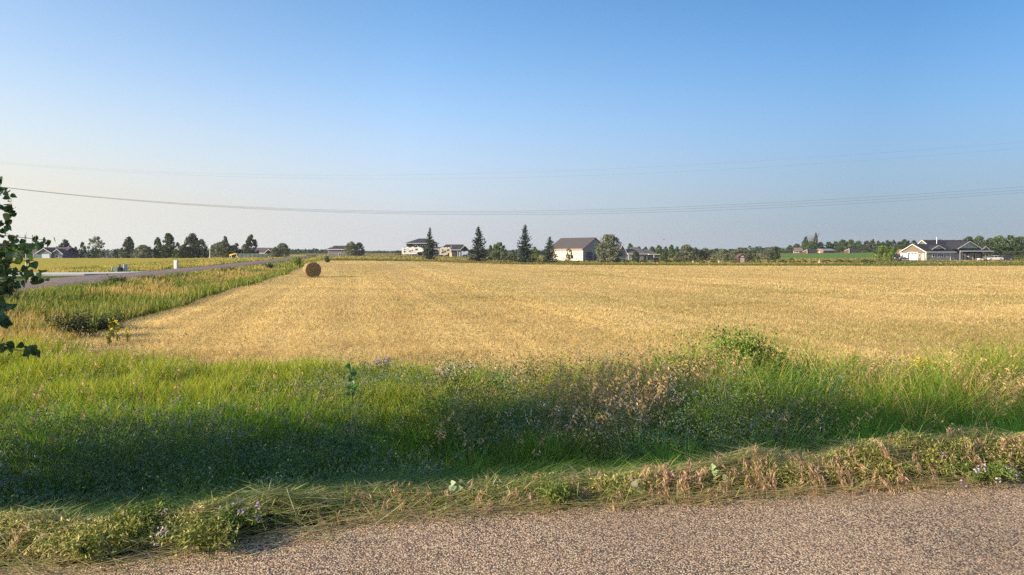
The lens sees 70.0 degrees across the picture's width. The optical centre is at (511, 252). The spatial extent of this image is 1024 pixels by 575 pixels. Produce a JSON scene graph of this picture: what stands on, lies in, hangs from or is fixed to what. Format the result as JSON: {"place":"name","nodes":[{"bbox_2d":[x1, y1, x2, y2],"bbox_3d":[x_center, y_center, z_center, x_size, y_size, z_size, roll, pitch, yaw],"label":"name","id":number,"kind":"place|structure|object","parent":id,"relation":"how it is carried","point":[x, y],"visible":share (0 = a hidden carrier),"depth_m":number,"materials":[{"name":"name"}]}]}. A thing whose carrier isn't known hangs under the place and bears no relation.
{"place":"outdoors","nodes":[
{"label":"outdoors","id":0,"kind":"place"},
{"bbox_2d":[8,271,150,275],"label":"driveway","id":1,"kind":"structure","parent":0,"point":[69,273],"depth_m":52.41,"materials":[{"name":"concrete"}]},
{"bbox_2d":[2,255,306,272],"bbox_3d":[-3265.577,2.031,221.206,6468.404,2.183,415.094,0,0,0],"label":"meadow","id":2,"kind":"structure","parent":0,"point":[46,263],"depth_m":112.01,"materials":[{"name":"green plant"}]},
{"bbox_2d":[31,247,78,257],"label":"house","id":3,"kind":"structure","parent":2,"relation":"on","point":[57,252],"depth_m":206.08,"materials":[{"name":"blue"}]},
{"bbox_2d":[79,242,86,257],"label":"evergreen tree","id":4,"kind":"object","parent":2,"relation":"on","point":[82,245],"visible":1,"depth_m":214.55,"materials":[{"name":"green plant"}]},
{"bbox_2d":[87,236,104,254],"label":"young tree","id":5,"kind":"object","parent":2,"relation":"on","point":[97,238],"visible":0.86,"depth_m":217.53,"materials":[{"name":"green plant"}]},
{"bbox_2d":[121,236,136,257],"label":"pine tree","id":6,"kind":"object","parent":2,"relation":"on","point":[128,244],"visible":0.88,"depth_m":219.40,"materials":[{"name":"green plant"}]},
{"bbox_2d":[132,245,153,257],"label":"silver leaved tree","id":7,"kind":"object","parent":2,"relation":"on","point":[144,252],"visible":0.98,"depth_m":211.26,"materials":[{"name":"green plant"}]},
{"bbox_2d":[153,237,162,257],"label":"leafy tree","id":8,"kind":"object","parent":2,"relation":"on","point":[157,241],"visible":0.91,"depth_m":213.54,"materials":[{"name":"green plant"}]},
{"bbox_2d":[153,246,170,257],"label":"bush","id":9,"kind":"object","parent":2,"relation":"on","point":[163,251],"visible":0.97,"depth_m":212.60,"materials":[{"name":"green plant"}]},
{"bbox_2d":[162,233,174,257],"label":"leafy tree","id":10,"kind":"object","parent":2,"relation":"on","point":[169,238],"visible":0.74,"depth_m":219.21,"materials":[{"name":"green plant"}]},
{"bbox_2d":[171,249,183,257],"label":"bush","id":11,"kind":"object","parent":2,"relation":"on","point":[178,252],"visible":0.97,"depth_m":209.15,"materials":[{"name":"green plant"}]},
{"bbox_2d":[177,243,193,257],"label":"pine tree","id":12,"kind":"object","parent":2,"relation":"on","point":[183,249],"visible":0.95,"depth_m":210.58,"materials":[{"name":"green plant"}]},
{"bbox_2d":[183,233,200,257],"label":"pine tree","id":13,"kind":"object","parent":2,"relation":"on","point":[191,240],"visible":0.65,"depth_m":215.31,"materials":[{"name":"green plant"}]},
{"bbox_2d":[193,239,210,257],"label":"pine tree","id":14,"kind":"object","parent":2,"relation":"on","point":[203,251],"visible":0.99,"depth_m":212.42,"materials":[{"name":"green plant"}]},
{"bbox_2d":[208,241,236,257],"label":"silver leaved tree","id":15,"kind":"object","parent":2,"relation":"on","point":[223,247],"visible":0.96,"depth_m":206.93,"materials":[{"name":"green plant"}]},
{"bbox_2d":[240,244,250,253],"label":"silver leaved tree","id":16,"kind":"object","parent":2,"relation":"on","point":[243,251],"visible":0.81,"depth_m":208.60,"materials":[{"name":"green plant"}]},
{"bbox_2d":[245,234,258,253],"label":"pine tree","id":17,"kind":"object","parent":2,"relation":"on","point":[249,243],"visible":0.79,"depth_m":215.61,"materials":[{"name":"green plant"}]},
{"bbox_2d":[238,254,266,257],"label":"fence","id":18,"kind":"object","parent":2,"relation":"on","point":[251,255],"visible":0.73,"depth_m":186.00,"materials":[{"name":"white"}]},
{"bbox_2d":[237,248,277,256],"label":"house","id":19,"kind":"structure","parent":2,"relation":"on","point":[267,251],"depth_m":222.85,"materials":[{"name":"beige"}]},
{"bbox_2d":[270,247,279,256],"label":"silver leaved tree","id":20,"kind":"object","parent":2,"relation":"on","point":[274,254],"visible":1,"depth_m":208.38,"materials":[{"name":"green plant"}]},
{"bbox_2d":[274,243,290,256],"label":"silver leaved tree","id":21,"kind":"object","parent":2,"relation":"on","point":[281,246],"visible":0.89,"depth_m":211.47,"materials":[{"name":"green plant"}]},
{"bbox_2d":[12,256,312,290],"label":"side road","id":22,"kind":"structure","parent":0,"point":[62,281],"depth_m":49.88,"materials":[{"name":"grey asphalt"}]},
{"bbox_2d":[0,260,686,280],"bbox_3d":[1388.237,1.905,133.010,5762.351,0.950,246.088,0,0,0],"label":"lawn","id":23,"kind":"structure","parent":0,"point":[20,279],"depth_m":47.47,"materials":[{"name":"green plant"}]},
{"bbox_2d":[0,255,999,566],"bbox_3d":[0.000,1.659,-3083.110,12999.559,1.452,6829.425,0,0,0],"label":"ground","id":24,"kind":"structure","parent":0,"point":[304,447],"depth_m":8.09,"materials":[{"name":"soil"}]},
{"bbox_2d":[0,176,54,358],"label":"cottonwood tree","id":25,"kind":"object","parent":24,"relation":"on","point":[8,250],"visible":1,"depth_m":5.29,"materials":[{"name":"green plant"}]},
{"bbox_2d":[36,307,105,338],"bbox_3d":[-11.540,1.829,19.062,1.651,0.877,1.253,0,0,0],"label":"dark shrub","id":26,"kind":"object","parent":24,"relation":"on","point":[76,323],"visible":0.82,"depth_m":18.91,"materials":[{"name":"green plant"}]},
{"bbox_2d":[83,304,129,330],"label":"dark shrub","id":27,"kind":"object","parent":24,"relation":"on","point":[103,324],"visible":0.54,"depth_m":20.91,"materials":[{"name":"green plant"}]},
{"bbox_2d":[101,274,129,282],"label":"dark shrub","id":28,"kind":"object","parent":24,"relation":"on","point":[116,278],"visible":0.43,"depth_m":37.33,"materials":[{"name":"green plant"}]},
{"bbox_2d":[111,264,126,271],"bbox_3d":[-31.622,1.315,58.914,0.960,0.770,0.950,0,0,9],"label":"transformer cabinet","id":29,"kind":"object","parent":24,"relation":"on","point":[121,267],"visible":0.74,"depth_m":58.84,"materials":[{"name":"green metal"}]},
{"bbox_2d":[2,269,242,375],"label":"plume grass","id":30,"kind":"structure","parent":24,"relation":"on","point":[90,346],"depth_m":15.22,"materials":[{"name":"plant"}]},
{"bbox_2d":[0,257,331,363],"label":"verge grass","id":31,"kind":"structure","parent":24,"relation":"on","point":[134,304],"depth_m":31.19,"materials":[{"name":"green plant"}]},
{"bbox_2d":[289,255,302,265],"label":"spiky bush","id":32,"kind":"object","parent":24,"relation":"on","point":[298,261],"visible":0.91,"depth_m":97.75,"materials":[{"name":"green plant"}]},
{"bbox_2d":[346,358,357,441],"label":"seedling","id":33,"kind":"object","parent":24,"relation":"on","point":[353,373],"visible":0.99,"depth_m":8.20,"materials":[{"name":"green plant"}]},
{"bbox_2d":[362,356,396,377],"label":"weed clump","id":34,"kind":"object","parent":24,"relation":"on","point":[380,366],"visible":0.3,"depth_m":12.37,"materials":[{"name":"green plant"}]},
{"bbox_2d":[417,361,478,396],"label":"dark weed","id":35,"kind":"object","parent":24,"relation":"on","point":[444,374],"visible":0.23,"depth_m":10.98,"materials":[{"name":"green plant"}]},
{"bbox_2d":[0,324,1023,522],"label":"ditch grass","id":36,"kind":"structure","parent":24,"relation":"on","point":[149,388],"depth_m":8.94,"materials":[{"name":"green plant"}]},
{"bbox_2d":[0,343,1023,515],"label":"alfalfa","id":37,"kind":"object","parent":24,"relation":"on","point":[110,477],"visible":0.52,"depth_m":7.22,"materials":[{"name":"green plant"}]},
{"bbox_2d":[0,343,1023,501],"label":"wildflowers","id":38,"kind":"object","parent":24,"relation":"on","point":[465,415],"visible":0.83,"depth_m":7.49,"materials":[{"name":"plant"}]},
{"bbox_2d":[0,333,1023,484],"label":"brome stalks","id":39,"kind":"object","parent":24,"relation":"on","point":[638,396],"visible":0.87,"depth_m":8.71,"materials":[{"name":"plant"}]},
{"bbox_2d":[517,357,540,387],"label":"weed clump","id":40,"kind":"object","parent":24,"relation":"on","point":[526,373],"visible":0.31,"depth_m":11.87,"materials":[{"name":"green plant"}]},
{"bbox_2d":[641,349,723,388],"bbox_3d":[2.559,1.829,10.771,1.361,0.875,0.945,0,0,0],"label":"leafy bush","id":41,"kind":"object","parent":24,"relation":"on","point":[670,361],"visible":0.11,"depth_m":10.62,"materials":[{"name":"green plant"}]},
{"bbox_2d":[391,341,1023,460],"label":"leafy weeds","id":42,"kind":"object","parent":24,"relation":"on","point":[553,374],"visible":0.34,"depth_m":8.52,"materials":[{"name":"green plant"}]},
{"bbox_2d":[662,317,801,398],"bbox_3d":[3.396,1.616,11.366,2.126,1.318,1.513,0,0,0],"label":"leafy bush","id":43,"kind":"object","parent":24,"relation":"on","point":[738,343],"visible":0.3,"depth_m":11.15,"materials":[{"name":"green plant"}]},
{"bbox_2d":[842,353,875,384],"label":"weed clump","id":44,"kind":"object","parent":24,"relation":"on","point":[858,364],"visible":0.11,"depth_m":11.71,"materials":[{"name":"green plant"}]},
{"bbox_2d":[903,354,943,386],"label":"tall weed","id":45,"kind":"object","parent":24,"relation":"on","point":[916,359],"visible":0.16,"depth_m":10.59,"materials":[{"name":"green plant"}]},
{"bbox_2d":[0,148,1014,178],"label":"overhead wire","id":46,"kind":"object","parent":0,"point":[516,177],"visible":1,"depth_m":70.40,"materials":[{"name":"grey metal"}]},
{"bbox_2d":[5,187,1014,212],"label":"overhead wire","id":47,"kind":"object","parent":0,"point":[480,211],"visible":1,"depth_m":83.08,"materials":[{"name":"grey metal"}]},
{"bbox_2d":[0,478,1023,574],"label":"road","id":48,"kind":"structure","parent":0,"point":[979,531],"depth_m":4.04,"materials":[{"name":"grey gravel"}]},
{"bbox_2d":[0,423,1023,574],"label":"cut hay","id":49,"kind":"object","parent":48,"relation":"on","point":[32,536],"visible":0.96,"depth_m":4.76,"materials":[{"name":"plant"}]},
{"bbox_2d":[51,527,116,565],"bbox_3d":[-2.188,1.512,3.770,0.293,0.187,0.192,0,0,-19],"label":"cut plant","id":50,"kind":"object","parent":49,"relation":"on","point":[91,547],"visible":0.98,"depth_m":3.75,"materials":[{"name":"green plant"}]},
{"bbox_2d":[59,503,162,551],"bbox_3d":[-2.163,1.504,4.017,0.539,0.206,0.382,0,0,0],"label":"cut plant","id":51,"kind":"object","parent":49,"relation":"on","point":[132,520],"visible":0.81,"depth_m":3.96,"materials":[{"name":"green plant"}]},
{"bbox_2d":[102,497,180,528],"bbox_3d":[-2.130,1.509,4.201,0.450,0.193,0.360,0,0,-27],"label":"cut plant","id":52,"kind":"object","parent":49,"relation":"on","point":[151,508],"visible":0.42,"depth_m":4.21,"materials":[{"name":"green plant"}]},
{"bbox_2d":[149,515,241,558],"bbox_3d":[-1.684,1.513,3.952,0.491,0.180,0.373,0,0,0],"label":"cut plant","id":53,"kind":"object","parent":49,"relation":"on","point":[204,538],"visible":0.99,"depth_m":3.90,"materials":[{"name":"green plant"}]},
{"bbox_2d":[209,497,267,535],"bbox_3d":[-1.564,1.549,4.150,0.400,0.284,0.292,0,0,0],"label":"cut plant","id":54,"kind":"object","parent":49,"relation":"on","point":[240,517],"visible":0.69,"depth_m":4.14,"materials":[{"name":"green plant"}]},
{"bbox_2d":[449,479,465,497],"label":"pale leaf","id":55,"kind":"object","parent":49,"relation":"on","point":[452,488],"visible":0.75,"depth_m":4.76,"materials":[{"name":"green plant"}]},
{"bbox_2d":[534,475,576,506],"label":"cut plant","id":56,"kind":"object","parent":49,"relation":"on","point":[551,492],"visible":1,"depth_m":4.60,"materials":[{"name":"green plant"}]},
{"bbox_2d":[631,479,643,496],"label":"pale leaf","id":57,"kind":"object","parent":49,"relation":"on","point":[633,483],"visible":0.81,"depth_m":4.75,"materials":[{"name":"beige plant"}]},
{"bbox_2d":[709,464,727,479],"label":"pale leaf","id":58,"kind":"object","parent":49,"relation":"on","point":[711,467],"visible":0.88,"depth_m":4.96,"materials":[{"name":"green plant"}]},
{"bbox_2d":[934,449,1023,489],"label":"cut plant","id":59,"kind":"object","parent":49,"relation":"on","point":[991,471],"visible":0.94,"depth_m":5.05,"materials":[{"name":"green plant"}]},
{"bbox_2d":[0,0,1023,252],"label":"sky","id":60,"kind":"structure","parent":0,"point":[367,99],"materials":[{"name":"blue"}]},
{"bbox_2d":[14,252,1023,264],"bbox_3d":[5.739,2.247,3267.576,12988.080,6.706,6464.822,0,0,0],"label":"field","id":61,"kind":"structure","parent":0,"point":[316,254],"depth_m":347.42,"materials":[{"name":"green plant"}]},
{"bbox_2d":[326,246,354,255],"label":"shed","id":62,"kind":"structure","parent":61,"relation":"on","point":[335,250],"depth_m":260.26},
{"bbox_2d":[344,241,357,255],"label":"silver leaved tree","id":63,"kind":"object","parent":61,"relation":"on","point":[350,247],"visible":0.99,"depth_m":250.88,"materials":[{"name":"green plant"}]},
{"bbox_2d":[355,242,364,255],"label":"silver leaved tree","id":64,"kind":"object","parent":61,"relation":"on","point":[361,251],"visible":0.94,"depth_m":253.57,"materials":[{"name":"green plant"}]},
{"bbox_2d":[402,247,423,255],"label":"camper","id":65,"kind":"object","parent":61,"relation":"on","point":[410,250],"visible":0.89,"depth_m":283.20,"materials":[{"name":"white metal"}]},
{"bbox_2d":[403,239,440,255],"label":"house","id":66,"kind":"structure","parent":61,"relation":"on","point":[421,243],"depth_m":292.58,"materials":[{"name":"stone"}]},
{"bbox_2d":[422,227,437,259],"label":"spruce tree","id":67,"kind":"object","parent":61,"relation":"on","point":[430,254],"visible":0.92,"depth_m":171.76,"materials":[{"name":"green plant"}]},
{"bbox_2d":[440,247,451,255],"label":"camper","id":68,"kind":"object","parent":61,"relation":"on","point":[445,251],"visible":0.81,"depth_m":277.07,"materials":[{"name":"white metal"}]},
{"bbox_2d":[438,244,468,256],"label":"house","id":69,"kind":"structure","parent":61,"relation":"on","point":[458,250],"depth_m":284.50,"materials":[{"name":"stone"}]},
{"bbox_2d":[466,226,488,261],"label":"spruce tree","id":70,"kind":"object","parent":61,"relation":"on","point":[478,255],"visible":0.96,"depth_m":162.69,"materials":[{"name":"green plant"}]},
{"bbox_2d":[492,242,505,258],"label":"leafy tree","id":71,"kind":"object","parent":61,"relation":"on","point":[497,249],"visible":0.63,"depth_m":214.17,"materials":[{"name":"green plant"}]},
{"bbox_2d":[0,243,1008,257],"bbox_3d":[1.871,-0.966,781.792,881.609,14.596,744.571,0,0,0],"label":"wood","id":72,"kind":"object","parent":61,"relation":"on","point":[759,249],"visible":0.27,"depth_m":581.04,"materials":[{"name":"green plant"}]},
{"bbox_2d":[513,224,536,262],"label":"spruce tree","id":73,"kind":"object","parent":61,"relation":"on","point":[524,248],"visible":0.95,"depth_m":158.69,"materials":[{"name":"green plant"}]},
{"bbox_2d":[540,237,558,262],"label":"spruce tree","id":74,"kind":"object","parent":61,"relation":"on","point":[550,256],"visible":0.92,"depth_m":156.78,"materials":[{"name":"green plant"}]},
{"bbox_2d":[550,237,605,260],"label":"barn","id":75,"kind":"structure","parent":61,"relation":"on","point":[582,249],"depth_m":217.74,"materials":[{"name":"beige metal"}]},
{"bbox_2d":[594,234,622,262],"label":"silver leaved tree","id":76,"kind":"object","parent":61,"relation":"on","point":[605,246],"visible":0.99,"depth_m":176.87,"materials":[{"name":"green plant"}]},
{"bbox_2d":[606,245,659,259],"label":"house","id":77,"kind":"structure","parent":61,"relation":"on","point":[648,253],"depth_m":237.06,"materials":[{"name":"grey"}]},
{"bbox_2d":[317,254,1023,263],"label":"grass","id":78,"kind":"structure","parent":61,"relation":"on","point":[1014,261],"depth_m":186.01,"materials":[{"name":"green plant"}]},
{"bbox_2d":[668,244,675,257],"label":"leafy tree","id":79,"kind":"object","parent":61,"relation":"on","point":[671,249],"visible":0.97,"depth_m":279.59,"materials":[{"name":"green plant"}]},
{"bbox_2d":[322,258,1023,265],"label":"field edge grass","id":80,"kind":"structure","parent":61,"relation":"on","point":[716,264],"depth_m":139.19,"materials":[{"name":"green plant"}]},
{"bbox_2d":[679,244,694,259],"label":"silver leaved tree","id":81,"kind":"object","parent":61,"relation":"on","point":[688,249],"visible":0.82,"depth_m":224.11,"materials":[{"name":"green plant"}]},
{"bbox_2d":[698,248,711,259],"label":"silver leaved tree","id":82,"kind":"object","parent":61,"relation":"on","point":[704,252],"visible":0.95,"depth_m":227.33,"materials":[{"name":"green plant"}]},
{"bbox_2d":[715,249,730,260],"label":"silver leaved tree","id":83,"kind":"object","parent":61,"relation":"on","point":[722,254],"visible":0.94,"depth_m":224.52,"materials":[{"name":"green plant"}]},
{"bbox_2d":[735,254,745,262],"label":"shed","id":84,"kind":"structure","parent":61,"relation":"on","point":[741,258],"depth_m":176.00,"materials":[{"name":"brown"}]},
{"bbox_2d":[734,247,754,259],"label":"silver leaved tree","id":85,"kind":"object","parent":61,"relation":"on","point":[745,251],"visible":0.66,"depth_m":230.90,"materials":[{"name":"green plant"}]},
{"bbox_2d":[759,248,774,259],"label":"silver leaved tree","id":86,"kind":"object","parent":61,"relation":"on","point":[770,252],"visible":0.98,"depth_m":225.13,"materials":[{"name":"green plant"}]},
{"bbox_2d":[772,246,780,259],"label":"leafy tree","id":87,"kind":"object","parent":61,"relation":"on","point":[776,252],"visible":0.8,"depth_m":234.49,"materials":[{"name":"green plant"}]},
{"bbox_2d":[804,241,819,249],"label":"leafy tree","id":88,"kind":"object","parent":61,"relation":"on","point":[811,245],"visible":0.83,"depth_m":413.25,"materials":[{"name":"green plant"}]},
{"bbox_2d":[816,249,835,252],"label":"barn","id":89,"kind":"structure","parent":61,"relation":"on","point":[826,251],"depth_m":394.08,"materials":[{"name":"white metal"}]},
{"bbox_2d":[836,239,846,252],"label":"leafy tree","id":90,"kind":"object","parent":61,"relation":"on","point":[841,243],"visible":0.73,"depth_m":418.74,"materials":[{"name":"green plant"}]},
{"bbox_2d":[844,249,860,252],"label":"animal shelter","id":91,"kind":"object","parent":61,"relation":"on","point":[852,251],"visible":0.79,"depth_m":383.93,"materials":[{"name":"metal"}]},
{"bbox_2d":[872,246,892,260],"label":"willow tree","id":92,"kind":"object","parent":61,"relation":"on","point":[882,249],"visible":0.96,"depth_m":204.35,"materials":[{"name":"green plant"}]},
{"bbox_2d":[899,237,993,259],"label":"house","id":93,"kind":"structure","parent":61,"relation":"on","point":[936,249],"depth_m":213.96,"materials":[{"name":"beige"}]},
{"bbox_2d":[974,236,988,253],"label":"leafy tree","id":94,"kind":"object","parent":61,"relation":"on","point":[978,239],"visible":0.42,"depth_m":298.75,"materials":[{"name":"green plant"}]},
{"bbox_2d":[984,244,1010,255],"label":"bush","id":95,"kind":"object","parent":61,"relation":"on","point":[1002,246],"visible":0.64,"depth_m":294.02,"materials":[{"name":"green plant"}]},
{"bbox_2d":[992,235,1009,254],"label":"leafy tree","id":96,"kind":"object","parent":61,"relation":"on","point":[999,238],"visible":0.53,"depth_m":298.45,"materials":[{"name":"green plant"}]},
{"bbox_2d":[1005,235,1019,254],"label":"leafy tree","id":97,"kind":"object","parent":61,"relation":"on","point":[1013,240],"visible":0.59,"depth_m":298.64,"materials":[{"name":"green plant"}]},
{"bbox_2d":[1004,244,1023,254],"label":"bush","id":98,"kind":"object","parent":61,"relation":"on","point":[1015,249],"visible":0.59,"depth_m":293.93,"materials":[{"name":"green plant"}]},
{"bbox_2d":[1013,236,1023,254],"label":"leafy tree","id":99,"kind":"object","parent":61,"relation":"on","point":[1021,239],"visible":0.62,"depth_m":298.89,"materials":[{"name":"green plant"}]},
{"bbox_2d":[69,260,1023,380],"bbox_3d":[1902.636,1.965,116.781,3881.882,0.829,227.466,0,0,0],"label":"stubble field","id":100,"kind":"structure","parent":0,"point":[575,271],"depth_m":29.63,"materials":[{"name":"beige plant"}]},
{"bbox_2d":[103,328,112,345],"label":"yellow flower","id":101,"kind":"object","parent":100,"relation":"on","point":[109,337],"visible":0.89,"depth_m":17.40,"materials":[{"name":"green plant"}]},
{"bbox_2d":[302,262,321,277],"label":"hay bale","id":102,"kind":"object","parent":100,"relation":"on","point":[311,269],"visible":0.95,"depth_m":65.95,"materials":[{"name":"plant"}]},
{"bbox_2d":[71,262,1023,376],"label":"loose straw","id":103,"kind":"object","parent":100,"relation":"on","point":[532,319],"visible":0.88,"depth_m":23.19,"materials":[{"name":"beige plant"}]},
{"bbox_2d":[958,338,1004,367],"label":"tall weed","id":104,"kind":"object","parent":100,"relation":"on","point":[980,350],"visible":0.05,"depth_m":11.92,"materials":[{"name":"green plant"}]},
{"bbox_2d":[779,253,874,257],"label":"crop field","id":105,"kind":"structure","parent":0,"point":[853,255],"depth_m":320.03,"materials":[{"name":"green plant"}]},
{"bbox_2d":[895,260,999,260],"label":"gravel drive","id":106,"kind":"structure","parent":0,"point":[942,260],"depth_m":207.66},
{"bbox_2d":[987,255,1003,260],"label":"car","id":107,"kind":"object","parent":106,"relation":"on","point":[994,257],"visible":0.94,"depth_m":202.38,"materials":[{"name":"white paint"}]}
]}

